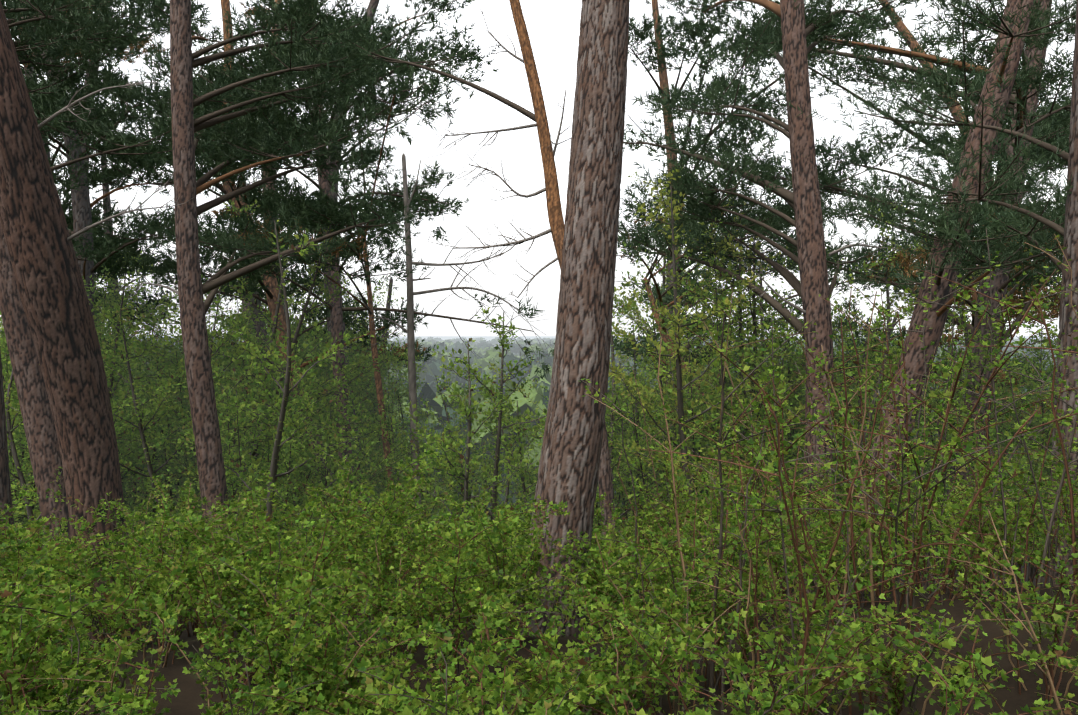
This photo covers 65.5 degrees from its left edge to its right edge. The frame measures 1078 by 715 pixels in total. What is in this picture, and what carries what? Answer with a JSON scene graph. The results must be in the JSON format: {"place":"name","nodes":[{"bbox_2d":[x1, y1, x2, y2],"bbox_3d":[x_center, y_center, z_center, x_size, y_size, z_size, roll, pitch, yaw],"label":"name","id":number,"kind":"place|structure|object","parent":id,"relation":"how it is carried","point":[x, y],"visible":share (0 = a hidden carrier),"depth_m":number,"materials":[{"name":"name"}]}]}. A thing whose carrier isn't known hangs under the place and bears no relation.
{"place":"outdoors","nodes":[
{"label":"outdoors","id":0,"kind":"place"},
{"bbox_2d":[0,0,1075,335],"label":"sky","id":1,"kind":"structure","parent":0,"point":[553,26],"materials":[{"name":"white"}]},
{"bbox_2d":[0,336,1077,714],"bbox_3d":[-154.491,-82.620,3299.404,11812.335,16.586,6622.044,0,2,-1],"label":"terrain","id":2,"kind":"structure","parent":0,"point":[188,700],"depth_m":4.05,"materials":[{"name":"brown soil"}]},
{"bbox_2d":[0,349,13,645],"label":"pine","id":3,"kind":"object","parent":2,"relation":"on","point":[5,494],"visible":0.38,"depth_m":7.30,"materials":[{"name":"brown plant"}]},
{"bbox_2d":[17,0,159,533],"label":"pine","id":4,"kind":"object","parent":2,"relation":"on","point":[100,227],"visible":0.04,"depth_m":19.30,"materials":[{"name":"green plant"}]},
{"bbox_2d":[2,3,178,539],"bbox_3d":[-10.234,-1.316,16.665,5.900,11.982,5.652,0,2,-1],"label":"pine","id":5,"kind":"object","parent":2,"relation":"on","point":[118,269],"visible":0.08,"depth_m":15.98,"materials":[{"name":"green plant"}]},
{"bbox_2d":[0,0,193,650],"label":"pine","id":6,"kind":"object","parent":2,"relation":"on","point":[50,285],"visible":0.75,"depth_m":5.87,"materials":[{"name":"brown plant"}]},
{"bbox_2d":[1,0,220,363],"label":"pine","id":7,"kind":"object","parent":2,"relation":"on","point":[90,246],"visible":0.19,"depth_m":13.54,"materials":[{"name":"green plant"}]},
{"bbox_2d":[0,0,234,553],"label":"pine","id":8,"kind":"object","parent":2,"relation":"on","point":[41,436],"visible":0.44,"depth_m":9.71,"materials":[{"name":"green plant"}]},
{"bbox_2d":[66,131,176,562],"bbox_3d":[-9.577,-0.011,19.511,3.201,10.779,2.890,0,2,15],"label":"pine","id":9,"kind":"object","parent":2,"relation":"on","point":[114,220],"visible":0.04,"depth_m":19.61,"materials":[{"name":"green plant"}]},
{"bbox_2d":[94,47,335,531],"bbox_3d":[-6.518,-0.510,17.285,5.523,11.493,4.098,1,2,28],"label":"olive pine","id":10,"kind":"object","parent":2,"relation":"on","point":[259,324],"visible":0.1,"depth_m":17.23,"materials":[{"name":"green plant"}]},
{"bbox_2d":[79,0,427,530],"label":"orange pine","id":11,"kind":"object","parent":2,"relation":"on","point":[269,285],"visible":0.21,"depth_m":14.85,"materials":[{"name":"green plant"}]},
{"bbox_2d":[114,0,428,627],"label":"pine","id":12,"kind":"object","parent":2,"relation":"on","point":[185,232],"visible":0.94,"depth_m":9.74,"materials":[{"name":"green plant"}]},
{"bbox_2d":[240,181,326,398],"bbox_3d":[-6.440,0.558,21.491,2.530,10.778,1.246,0,2,-7],"label":"grey pine","id":13,"kind":"object","parent":2,"relation":"on","point":[247,305],"visible":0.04,"depth_m":21.62,"materials":[{"name":"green plant"}]},
{"bbox_2d":[209,0,426,573],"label":"pine","id":14,"kind":"object","parent":2,"relation":"on","point":[251,192],"visible":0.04,"depth_m":19.70,"materials":[{"name":"green plant"}]},
{"bbox_2d":[194,35,474,564],"bbox_3d":[-2.879,-0.149,12.029,3.458,8.644,3.898,-1,2,-30],"label":"pine tree","id":15,"kind":"object","parent":2,"relation":"on","point":[323,214],"visible":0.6,"depth_m":12.03,"materials":[{"name":"green plant"}]},
{"bbox_2d":[195,0,554,530],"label":"slim pine","id":16,"kind":"object","parent":2,"relation":"on","point":[336,308],"visible":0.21,"depth_m":14.74,"materials":[{"name":"green plant"}]},
{"bbox_2d":[261,0,499,526],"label":"pine","id":17,"kind":"object","parent":2,"relation":"on","point":[397,203],"visible":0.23,"depth_m":18.71,"materials":[{"name":"green plant"}]},
{"bbox_2d":[377,278,435,565],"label":"dead tree","id":18,"kind":"object","parent":2,"relation":"on","point":[388,306],"visible":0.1,"depth_m":23.79,"materials":[{"name":"grey wood"}]},
{"bbox_2d":[351,153,551,591],"bbox_3d":[-1.274,0.370,12.923,3.274,7.026,0.728,0,2,-1],"label":"dead tree","id":19,"kind":"object","parent":2,"relation":"on","point":[409,331],"visible":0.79,"depth_m":12.85,"materials":[{"name":"grey wood"}]},
{"bbox_2d":[325,0,619,586],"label":"pine","id":20,"kind":"object","parent":2,"relation":"on","point":[556,223],"visible":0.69,"depth_m":8.90,"materials":[{"name":"brown plant"}]},
{"bbox_2d":[0,167,1060,596],"bbox_3d":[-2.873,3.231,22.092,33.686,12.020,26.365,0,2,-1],"label":"saplings","id":21,"kind":"object","parent":2,"relation":"on","point":[364,406],"visible":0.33,"depth_m":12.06,"materials":[{"name":"green plant"}]},
{"bbox_2d":[13,336,1056,527],"bbox_3d":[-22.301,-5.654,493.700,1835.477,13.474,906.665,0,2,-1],"label":"distant forest","id":22,"kind":"object","parent":2,"relation":"on","point":[487,351],"visible":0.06,"depth_m":114.69,"materials":[{"name":"green plant"}]},
{"bbox_2d":[0,228,1077,714],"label":"bushes","id":23,"kind":"object","parent":2,"relation":"on","point":[270,582],"visible":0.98,"depth_m":3.56,"materials":[{"name":"green plant"}]},
{"bbox_2d":[517,0,629,636],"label":"pine","id":24,"kind":"object","parent":2,"relation":"on","point":[569,463],"visible":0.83,"depth_m":5.51,"materials":[{"name":"brown plant"}]},
{"bbox_2d":[613,0,851,560],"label":"pine","id":25,"kind":"object","parent":2,"relation":"on","point":[660,49],"visible":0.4,"depth_m":18.39,"materials":[{"name":"green plant"}]},
{"bbox_2d":[759,260,764,425],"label":"dead tree","id":26,"kind":"object","parent":2,"relation":"on","point":[761,317],"visible":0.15,"depth_m":11.97,"materials":[{"name":"brown wood"}]},
{"bbox_2d":[617,0,925,594],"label":"pine","id":27,"kind":"object","parent":2,"relation":"on","point":[797,27],"visible":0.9,"depth_m":9.76,"materials":[{"name":"green plant"}]},
{"bbox_2d":[610,179,932,586],"bbox_3d":[3.504,0.774,15.423,5.122,8.350,7.723,1,2,43],"label":"pine tree","id":28,"kind":"object","parent":2,"relation":"on","point":[658,294],"visible":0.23,"depth_m":15.83,"materials":[{"name":"green plant"}]},
{"bbox_2d":[692,0,1076,589],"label":"dark pine","id":29,"kind":"object","parent":2,"relation":"on","point":[832,183],"visible":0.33,"depth_m":11.43,"materials":[{"name":"green plant"}]},
{"bbox_2d":[737,0,1071,586],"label":"pine","id":30,"kind":"object","parent":2,"relation":"on","point":[901,27],"visible":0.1,"depth_m":17.98,"materials":[{"name":"green plant"}]},
{"bbox_2d":[803,311,1023,446],"bbox_3d":[11.679,2.817,24.998,9.582,8.400,4.548,-1,2,-33],"label":"pine","id":31,"kind":"object","parent":2,"relation":"on","point":[895,318],"visible":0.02,"depth_m":24.89,"materials":[{"name":"green plant"}]},
{"bbox_2d":[780,0,1077,585],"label":"pine","id":32,"kind":"object","parent":2,"relation":"on","point":[1068,232],"visible":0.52,"depth_m":6.58,"materials":[{"name":"green plant"}]},
{"bbox_2d":[827,0,1076,596],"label":"leaning pine","id":33,"kind":"object","parent":2,"relation":"on","point":[951,253],"visible":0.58,"depth_m":7.86,"materials":[{"name":"green plant"}]},
{"bbox_2d":[984,353,1033,489],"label":"pine","id":34,"kind":"object","parent":2,"relation":"on","point":[1009,362],"visible":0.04,"depth_m":33.20,"materials":[{"name":"green plant"}]}
]}

